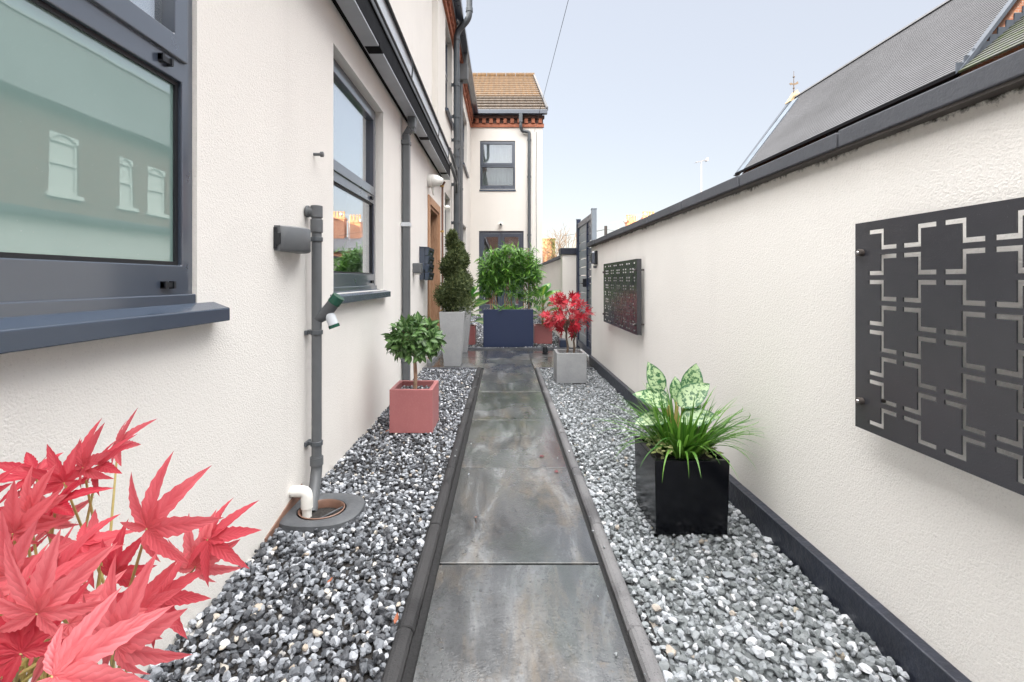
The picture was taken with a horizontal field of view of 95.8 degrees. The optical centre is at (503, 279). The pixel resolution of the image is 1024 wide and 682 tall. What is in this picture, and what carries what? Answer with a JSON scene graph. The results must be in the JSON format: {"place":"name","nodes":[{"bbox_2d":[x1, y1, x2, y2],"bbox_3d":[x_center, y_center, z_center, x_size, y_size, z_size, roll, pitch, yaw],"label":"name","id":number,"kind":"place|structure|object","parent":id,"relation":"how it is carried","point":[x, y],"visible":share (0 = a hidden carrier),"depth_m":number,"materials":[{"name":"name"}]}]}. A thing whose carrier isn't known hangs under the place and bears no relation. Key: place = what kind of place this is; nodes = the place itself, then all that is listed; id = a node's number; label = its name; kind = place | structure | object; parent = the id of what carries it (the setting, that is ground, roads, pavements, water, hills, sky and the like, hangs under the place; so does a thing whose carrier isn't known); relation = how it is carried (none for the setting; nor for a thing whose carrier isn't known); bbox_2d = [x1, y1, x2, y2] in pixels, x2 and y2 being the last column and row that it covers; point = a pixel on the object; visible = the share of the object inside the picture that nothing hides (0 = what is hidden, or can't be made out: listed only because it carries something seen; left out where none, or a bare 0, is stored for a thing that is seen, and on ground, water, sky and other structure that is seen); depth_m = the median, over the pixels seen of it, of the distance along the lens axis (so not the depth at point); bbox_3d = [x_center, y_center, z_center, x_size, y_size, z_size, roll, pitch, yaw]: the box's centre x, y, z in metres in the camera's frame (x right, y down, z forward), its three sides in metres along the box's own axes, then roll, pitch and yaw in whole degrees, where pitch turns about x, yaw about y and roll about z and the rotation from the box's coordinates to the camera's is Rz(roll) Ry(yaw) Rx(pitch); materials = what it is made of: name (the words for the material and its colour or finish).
{"place":"outdoors","nodes":[
{"label":"outdoors","id":0,"kind":"place"},
{"bbox_2d":[0,408,260,681],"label":"maple tree","id":1,"kind":"object","parent":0,"point":[47,591],"visible":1,"depth_m":0.37,"materials":[{"name":"red plant"}]},
{"bbox_2d":[140,368,476,681],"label":"gravel","id":2,"kind":"structure","parent":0,"point":[213,622],"depth_m":1.67,"materials":[{"name":"grey gravel"}]},
{"bbox_2d":[279,493,364,533],"bbox_3d":[-0.830,1.118,2.170,0.339,0.104,0.330,0,0,0],"label":"drain gully","id":3,"kind":"object","parent":2,"relation":"in","point":[352,506],"visible":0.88,"depth_m":2.10,"materials":[{"name":"concrete"}]},
{"bbox_2d":[389,380,438,432],"bbox_3d":[-0.659,0.931,3.429,0.306,0.309,0.311,0,0,0],"label":"planter","id":4,"kind":"object","parent":2,"relation":"on","point":[411,410],"visible":0.94,"depth_m":3.27,"materials":[{"name":"concrete"}]},
{"bbox_2d":[381,311,446,388],"bbox_3d":[-0.656,0.534,3.428,0.473,0.603,0.467,0,0,0],"label":"bay tree","id":5,"kind":"object","parent":4,"relation":"on","point":[417,336],"visible":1,"depth_m":3.33,"materials":[{"name":"green plant"}]},
{"bbox_2d":[424,347,593,368],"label":"patio","id":6,"kind":"structure","parent":0,"point":[477,358],"depth_m":6.29,"materials":[{"name":"stone"}]},
{"bbox_2d":[439,310,465,366],"bbox_3d":[-0.647,0.738,5.855,0.310,0.685,0.310,0,0,0],"label":"planter","id":7,"kind":"object","parent":6,"relation":"on","point":[452,326],"visible":0.88,"depth_m":5.72,"materials":[{"name":"concrete"}]},
{"bbox_2d":[432,228,473,316],"bbox_3d":[-0.662,-0.066,5.871,0.556,1.183,0.558,0,0,0],"label":"spiral topiary","id":8,"kind":"object","parent":7,"relation":"in","point":[451,289],"visible":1,"depth_m":5.79,"materials":[{"name":"green plant"}]},
{"bbox_2d":[461,306,471,352],"bbox_3d":[-0.652,0.738,6.955,0.310,0.685,0.310,0,0,0],"label":"planter","id":9,"kind":"object","parent":6,"relation":"on","point":[467,332],"visible":0.37,"depth_m":6.83,"materials":[{"name":"concrete"}]},
{"bbox_2d":[458,240,477,310],"bbox_3d":[-0.662,-0.052,6.966,0.573,1.100,0.534,0,0,0],"label":"spiral topiary","id":10,"kind":"object","parent":9,"relation":"on","point":[465,264],"visible":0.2,"depth_m":6.92,"materials":[{"name":"green plant"}]},
{"bbox_2d":[422,348,592,370],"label":"kerb","id":11,"kind":"structure","parent":6,"relation":"on","point":[471,368],"depth_m":7.18,"materials":[{"name":"concrete"}]},
{"bbox_2d":[542,346,547,353],"bbox_3d":[0.600,1.025,6.740,0.100,0.110,0.100,0,0,0],"label":"spotlight","id":12,"kind":"object","parent":6,"relation":"on","point":[545,350],"visible":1,"depth_m":6.71,"materials":[{"name":"black metal"}]},
{"bbox_2d":[373,350,671,681],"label":"path","id":13,"kind":"structure","parent":0,"point":[520,585],"depth_m":1.73,"materials":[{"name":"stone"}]},
{"bbox_2d":[381,367,480,681],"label":"kerb","id":14,"kind":"structure","parent":13,"relation":"on","point":[398,655],"depth_m":1.70,"materials":[{"name":"concrete"}]},
{"bbox_2d":[437,386,645,674],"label":"stray gravel","id":15,"kind":"structure","parent":13,"relation":"on","point":[615,653],"depth_m":2.07,"materials":[{"name":"grey gravel"}]},
{"bbox_2d":[535,367,665,681],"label":"kerb","id":16,"kind":"structure","parent":13,"relation":"on","point":[647,662],"depth_m":1.70,"materials":[{"name":"concrete"}]},
{"bbox_2d":[542,238,555,261],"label":"house","id":17,"kind":"structure","parent":0,"point":[545,244],"depth_m":60.00,"materials":[{"name":"orange brick"}]},
{"bbox_2d":[542,238,555,257],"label":"ivy","id":18,"kind":"object","parent":17,"relation":"attached to","point":[551,245],"visible":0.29,"depth_m":59.71,"materials":[{"name":"green plant"}]},
{"bbox_2d":[542,248,558,262],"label":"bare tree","id":19,"kind":"object","parent":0,"point":[543,254],"visible":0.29,"depth_m":51.07,"materials":[{"name":"orange plant"}]},
{"bbox_2d":[565,226,613,235],"bbox_3d":[8.800,-1.770,40.172,7.005,5.800,0.684,0,0,0],"label":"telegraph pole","id":20,"kind":"object","parent":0,"point":[605,230],"visible":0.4,"depth_m":39.95,"materials":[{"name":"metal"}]},
{"bbox_2d":[462,0,945,276],"label":"sky","id":21,"kind":"structure","parent":0,"point":[638,93],"materials":[{"name":"blue"}]},
{"bbox_2d":[540,368,909,681],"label":"gravel","id":22,"kind":"structure","parent":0,"point":[877,667],"depth_m":1.63,"materials":[{"name":"grey gravel"}]},
{"bbox_2d":[554,349,586,382],"bbox_3d":[0.711,0.928,5.005,0.313,0.316,0.310,0,0,0],"label":"planter","id":23,"kind":"object","parent":22,"relation":"on","point":[570,366],"visible":0.98,"depth_m":4.85,"materials":[{"name":"concrete"}]},
{"bbox_2d":[538,291,595,352],"bbox_3d":[0.675,0.470,5.009,0.606,0.724,0.496,0,0,0],"label":"maple tree","id":24,"kind":"object","parent":23,"relation":"on","point":[559,321],"visible":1,"depth_m":4.93,"materials":[{"name":"red plant"}]},
{"bbox_2d":[635,436,729,534],"bbox_3d":[0.799,0.925,2.115,0.318,0.318,0.313,0,0,0],"label":"planter","id":25,"kind":"object","parent":22,"relation":"on","point":[678,499],"visible":0.78,"depth_m":1.96,"materials":[{"name":"plastic"}]},
{"bbox_2d":[632,362,718,426],"bbox_3d":[0.771,0.596,2.140,0.372,0.412,0.225,0,0,0],"label":"variegated plant","id":26,"kind":"object","parent":25,"relation":"on","point":[685,391],"visible":0.7,"depth_m":2.14,"materials":[{"name":"green plant"}]},
{"bbox_2d":[591,385,767,478],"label":"ornamental grass","id":27,"kind":"object","parent":25,"relation":"in","point":[685,441],"depth_m":2.01,"materials":[{"name":"green plant"}]},
{"bbox_2d":[644,430,723,458],"bbox_3d":[0.798,0.744,2.116,0.313,0.109,0.270,0,0,0],"label":"trailing sprig","id":28,"kind":"object","parent":25,"relation":"in","point":[657,449],"visible":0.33,"depth_m":2.03,"materials":[{"name":"green plant"}]},
{"bbox_2d":[733,0,1023,175],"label":"church","id":29,"kind":"structure","parent":0,"point":[946,41],"depth_m":16.42,"materials":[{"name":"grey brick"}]},
{"bbox_2d":[790,75,797,92],"bbox_3d":[15.680,-10.690,25.020,0.504,1.220,0.120,0,0,0],"label":"cross","id":30,"kind":"object","parent":29,"relation":"on","point":[793,83],"visible":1,"depth_m":25.01,"materials":[{"name":"metal"}]},
{"label":"ground","id":31,"kind":"structure","parent":0,"visible":0},
{"bbox_2d":[0,0,450,681],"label":"house","id":32,"kind":"structure","parent":31,"relation":"on","point":[164,170],"depth_m":1.54,"materials":[{"name":"white paint"}]},
{"bbox_2d":[0,0,229,353],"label":"window","id":33,"kind":"structure","parent":32,"relation":"in","point":[96,95],"depth_m":1.15,"materials":[{"name":"clear glass"}]},
{"bbox_2d":[273,225,310,253],"bbox_3d":[-0.952,-0.183,2.134,0.097,0.110,0.262,0,0,0],"label":"wall light","id":34,"kind":"object","parent":32,"relation":"attached to","point":[293,239],"visible":1,"depth_m":2.05,"materials":[{"name":"grey plastic"}]},
{"bbox_2d":[289,485,312,517],"bbox_3d":[-0.949,1.048,2.170,0.102,0.164,0.053,0,0,0],"label":"overflow pipe","id":35,"kind":"object","parent":32,"relation":"attached to","point":[304,493],"visible":0.95,"depth_m":2.15,"materials":[{"name":"white plastic"}]},
{"bbox_2d":[313,152,323,156],"bbox_3d":[-0.974,-0.660,2.430,0.052,0.027,0.028,0,0,0],"label":"wall bolt","id":36,"kind":"object","parent":32,"relation":"attached to","point":[320,154],"depth_m":2.42,"materials":[{"name":"grey metal"}]},
{"bbox_2d":[304,205,343,511],"bbox_3d":[-0.908,0.379,2.289,0.193,1.508,0.178,0,0,0],"label":"waste pipe","id":37,"kind":"object","parent":32,"relation":"attached to","point":[320,314],"visible":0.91,"depth_m":2.32,"materials":[{"name":"grey plastic"}]},
{"bbox_2d":[330,58,390,303],"bbox_3d":[-1.040,-0.625,3.270,0.180,1.530,1.220,0,0,0],"label":"window","id":38,"kind":"structure","parent":32,"relation":"in","point":[353,116],"depth_m":3.29,"materials":[{"name":"clear glass"}]},
{"bbox_2d":[401,116,416,379],"bbox_3d":[-0.931,-0.265,4.530,0.138,2.710,0.084,0,0,0],"label":"downpipe","id":39,"kind":"object","parent":32,"relation":"attached to","point":[411,128],"visible":0.8,"depth_m":4.50,"materials":[{"name":"grey plastic"}]},
{"bbox_2d":[413,263,422,274],"bbox_3d":[-0.953,-0.121,5.100,0.095,0.128,0.100,0,0,0],"label":"wall light","id":40,"kind":"object","parent":32,"relation":"attached to","point":[417,268],"visible":1,"depth_m":5.05,"materials":[{"name":"grey metal"}]},
{"bbox_2d":[419,246,433,279],"bbox_3d":[-0.938,-0.195,5.655,0.124,0.400,0.430,0,0,0],"label":"letterbox","id":41,"kind":"object","parent":32,"relation":"attached to","point":[426,258],"visible":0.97,"depth_m":5.45,"materials":[{"name":"metal"}]},
{"bbox_2d":[425,272,433,279],"bbox_3d":[-0.905,-0.041,5.655,0.058,0.093,0.410,0,0,0],"label":"box door","id":42,"kind":"structure","parent":41,"relation":"in","point":[428,276],"depth_m":5.49,"materials":[{"name":"metal"}]},
{"bbox_2d":[425,264,433,272],"bbox_3d":[-0.905,-0.139,5.655,0.058,0.093,0.410,0,0,0],"label":"box door","id":43,"kind":"structure","parent":41,"relation":"in","point":[428,267],"depth_m":5.51,"materials":[{"name":"metal"}]},
{"bbox_2d":[425,256,433,264],"bbox_3d":[-0.905,-0.237,5.655,0.058,0.093,0.410,0,0,0],"label":"box door","id":44,"kind":"structure","parent":41,"relation":"in","point":[428,259],"depth_m":5.51,"materials":[{"name":"metal"}]},
{"bbox_2d":[425,248,433,256],"bbox_3d":[-0.905,-0.335,5.655,0.058,0.093,0.410,0,0,0],"label":"box door","id":45,"kind":"structure","parent":41,"relation":"in","point":[428,251],"depth_m":5.52,"materials":[{"name":"metal"}]},
{"bbox_2d":[427,174,442,194],"bbox_3d":[-0.900,-1.252,6.080,0.200,0.274,0.170,0,0,0],"label":"security light","id":46,"kind":"object","parent":32,"relation":"attached to","point":[433,180],"visible":1,"depth_m":6.03,"materials":[{"name":"white plastic"}]},
{"bbox_2d":[440,181,445,346],"bbox_3d":[-0.958,-0.244,7.250,0.085,2.607,0.045,0,0,0],"label":"copper pipe","id":47,"kind":"object","parent":32,"relation":"attached to","point":[442,219],"visible":0.74,"depth_m":7.24,"materials":[{"name":"gold metal"}]},
{"bbox_2d":[432,0,547,315],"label":"house","id":48,"kind":"structure","parent":31,"relation":"on","point":[495,166],"depth_m":14.20,"materials":[{"name":"white paint"}]},
{"bbox_2d":[445,37,453,130],"bbox_3d":[-1.077,-3.800,8.620,0.215,1.680,1.100,0,0,0],"label":"window","id":49,"kind":"structure","parent":48,"relation":"in","point":[447,111],"depth_m":9.01,"materials":[{"name":"grey glass"}]},
{"bbox_2d":[449,0,472,241],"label":"soil stack","id":50,"kind":"object","parent":48,"relation":"attached to","point":[455,140],"visible":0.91,"depth_m":9.01,"materials":[{"name":"plastic"}]},
{"bbox_2d":[460,53,467,240],"bbox_3d":[-0.915,-1.970,10.300,0.230,6.140,0.240,0,0,0],"label":"downpipe","id":51,"kind":"object","parent":48,"relation":"attached to","point":[464,72],"visible":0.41,"depth_m":10.26,"materials":[{"name":"grey plastic"}]},
{"bbox_2d":[463,122,468,177],"bbox_3d":[-1.077,-3.605,12.150,0.215,1.530,1.600,0,0,0],"label":"window","id":52,"kind":"structure","parent":48,"relation":"in","point":[464,166],"depth_m":12.65,"materials":[{"name":"grey glass"}]},
{"bbox_2d":[479,141,515,190],"bbox_3d":[-0.197,-3.497,14.298,1.121,1.554,0.235,0,0,0],"label":"window","id":53,"kind":"structure","parent":48,"relation":"in","point":[497,158],"depth_m":14.38,"materials":[{"name":"clear glass"}]},
{"bbox_2d":[519,113,530,306],"bbox_3d":[0.634,-1.975,14.087,0.431,6.150,0.167,0,0,-23],"label":"downpipe","id":54,"kind":"object","parent":48,"relation":"attached to","point":[522,130],"visible":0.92,"depth_m":14.08,"materials":[{"name":"plastic"}]},
{"bbox_2d":[536,132,536,258],"bbox_3d":[0.993,-1.780,14.190,0.027,5.520,0.014,0,0,0],"label":"cable","id":55,"kind":"object","parent":48,"relation":"attached to","point":[536,216],"visible":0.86,"depth_m":14.19,"materials":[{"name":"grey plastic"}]},
{"bbox_2d":[534,0,568,131],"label":"overhead wire","id":56,"kind":"object","parent":48,"relation":"attached to","point":[552,61],"visible":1,"depth_m":10.05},
{"bbox_2d":[468,315,570,347],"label":"gravel","id":57,"kind":"structure","parent":31,"relation":"on","point":[479,338],"depth_m":8.55,"materials":[{"name":"grey gravel"}]},
{"bbox_2d":[538,248,575,347],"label":"garden wall","id":58,"kind":"structure","parent":31,"relation":"on","point":[560,270],"depth_m":7.52,"materials":[{"name":"paint"}]},
{"bbox_2d":[576,208,596,354],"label":"gate","id":59,"kind":"structure","parent":58,"relation":"attached to","point":[587,226],"depth_m":6.79,"materials":[{"name":"grey metal"}]},
{"bbox_2d":[542,224,584,258],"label":"bare tree","id":60,"kind":"object","parent":31,"relation":"on","point":[559,244],"visible":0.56,"depth_m":48.80,"materials":[{"name":"brown plant"}]},
{"bbox_2d":[624,211,653,225],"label":"house","id":61,"kind":"structure","parent":31,"relation":"on","point":[631,219],"depth_m":48.89,"materials":[{"name":"orange brick"}]},
{"bbox_2d":[695,158,707,191],"bbox_3d":[17.070,-8.720,40.000,1.024,3.600,0.600,0,0,0],"label":"street light","id":62,"kind":"object","parent":31,"relation":"on","point":[706,160],"visible":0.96,"depth_m":39.97,"materials":[{"name":"metal"}]},
{"bbox_2d":[587,48,1023,681],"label":"garden wall","id":63,"kind":"structure","parent":31,"relation":"on","point":[909,562],"depth_m":1.55,"materials":[{"name":"cream painted render"},{"name":"dark paint"}]},
{"bbox_2d":[590,250,597,267],"bbox_3d":[1.105,-0.253,5.700,0.081,0.215,0.120,0,0,0],"label":"wall light","id":64,"kind":"object","parent":63,"relation":"attached to","point":[594,257],"visible":1,"depth_m":5.66,"materials":[{"name":"grey metal"}]},
{"bbox_2d":[602,259,643,334],"bbox_3d":[1.102,0.138,4.380,0.086,0.620,1.255,0,0,0],"label":"wall screen","id":65,"kind":"object","parent":63,"relation":"attached to","point":[636,326],"depth_m":4.14,"materials":[{"name":"metal"}]},
{"bbox_2d":[855,197,1023,495],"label":"wall screen","id":66,"kind":"object","parent":63,"relation":"attached to","point":[992,276],"depth_m":1.13,"materials":[{"name":"metal"}]},
{"label":"gravel bed","id":67,"kind":"structure","parent":0,"visible":0},
{"bbox_2d":[469,325,475,344],"bbox_3d":[-0.636,0.930,7.890,0.308,0.311,0.300,0,0,0],"label":"planter","id":68,"kind":"object","parent":67,"relation":"on","point":[472,337],"visible":0.31,"depth_m":7.74,"materials":[{"name":"ceramic"}]},
{"bbox_2d":[470,286,488,323],"bbox_3d":[-0.571,0.464,7.856,0.754,0.754,0.772,0,0,23],"label":"dieffenbachia","id":69,"kind":"object","parent":68,"relation":"in","point":[480,303],"visible":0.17,"depth_m":7.90,"materials":[{"name":"green plant"}]},
{"bbox_2d":[483,308,532,346],"bbox_3d":[0.069,0.772,7.625,0.805,0.615,0.390,0,0,0],"label":"planter","id":70,"kind":"object","parent":67,"relation":"on","point":[508,328],"visible":0.91,"depth_m":7.43,"materials":[{"name":"blue paint"}]},
{"bbox_2d":[492,302,525,310],"bbox_3d":[0.047,0.434,7.461,0.658,0.172,0.270,0,0,0],"label":"fern","id":71,"kind":"object","parent":70,"relation":"in","point":[513,306],"visible":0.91,"depth_m":7.49,"materials":[{"name":"green plant"}]},
{"bbox_2d":[474,241,546,309],"bbox_3d":[0.106,-0.066,7.616,1.240,1.176,0.690,0,0,0],"label":"bamboo","id":72,"kind":"object","parent":70,"relation":"in","point":[509,270],"visible":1,"depth_m":7.52,"materials":[{"name":"plant"}]},
{"bbox_2d":[533,324,551,343],"bbox_3d":[0.666,0.929,7.990,0.303,0.314,0.300,0,0,0],"label":"planter","id":73,"kind":"object","parent":67,"relation":"on","point":[542,334],"visible":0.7,"depth_m":7.84,"materials":[{"name":"ceramic"}]},
{"bbox_2d":[526,283,560,324],"bbox_3d":[0.655,0.446,7.923,0.795,0.789,0.731,0,0,0],"label":"dieffenbachia","id":74,"kind":"object","parent":73,"relation":"in","point":[545,296],"visible":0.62,"depth_m":7.99,"materials":[{"name":"green plant"}]}
]}

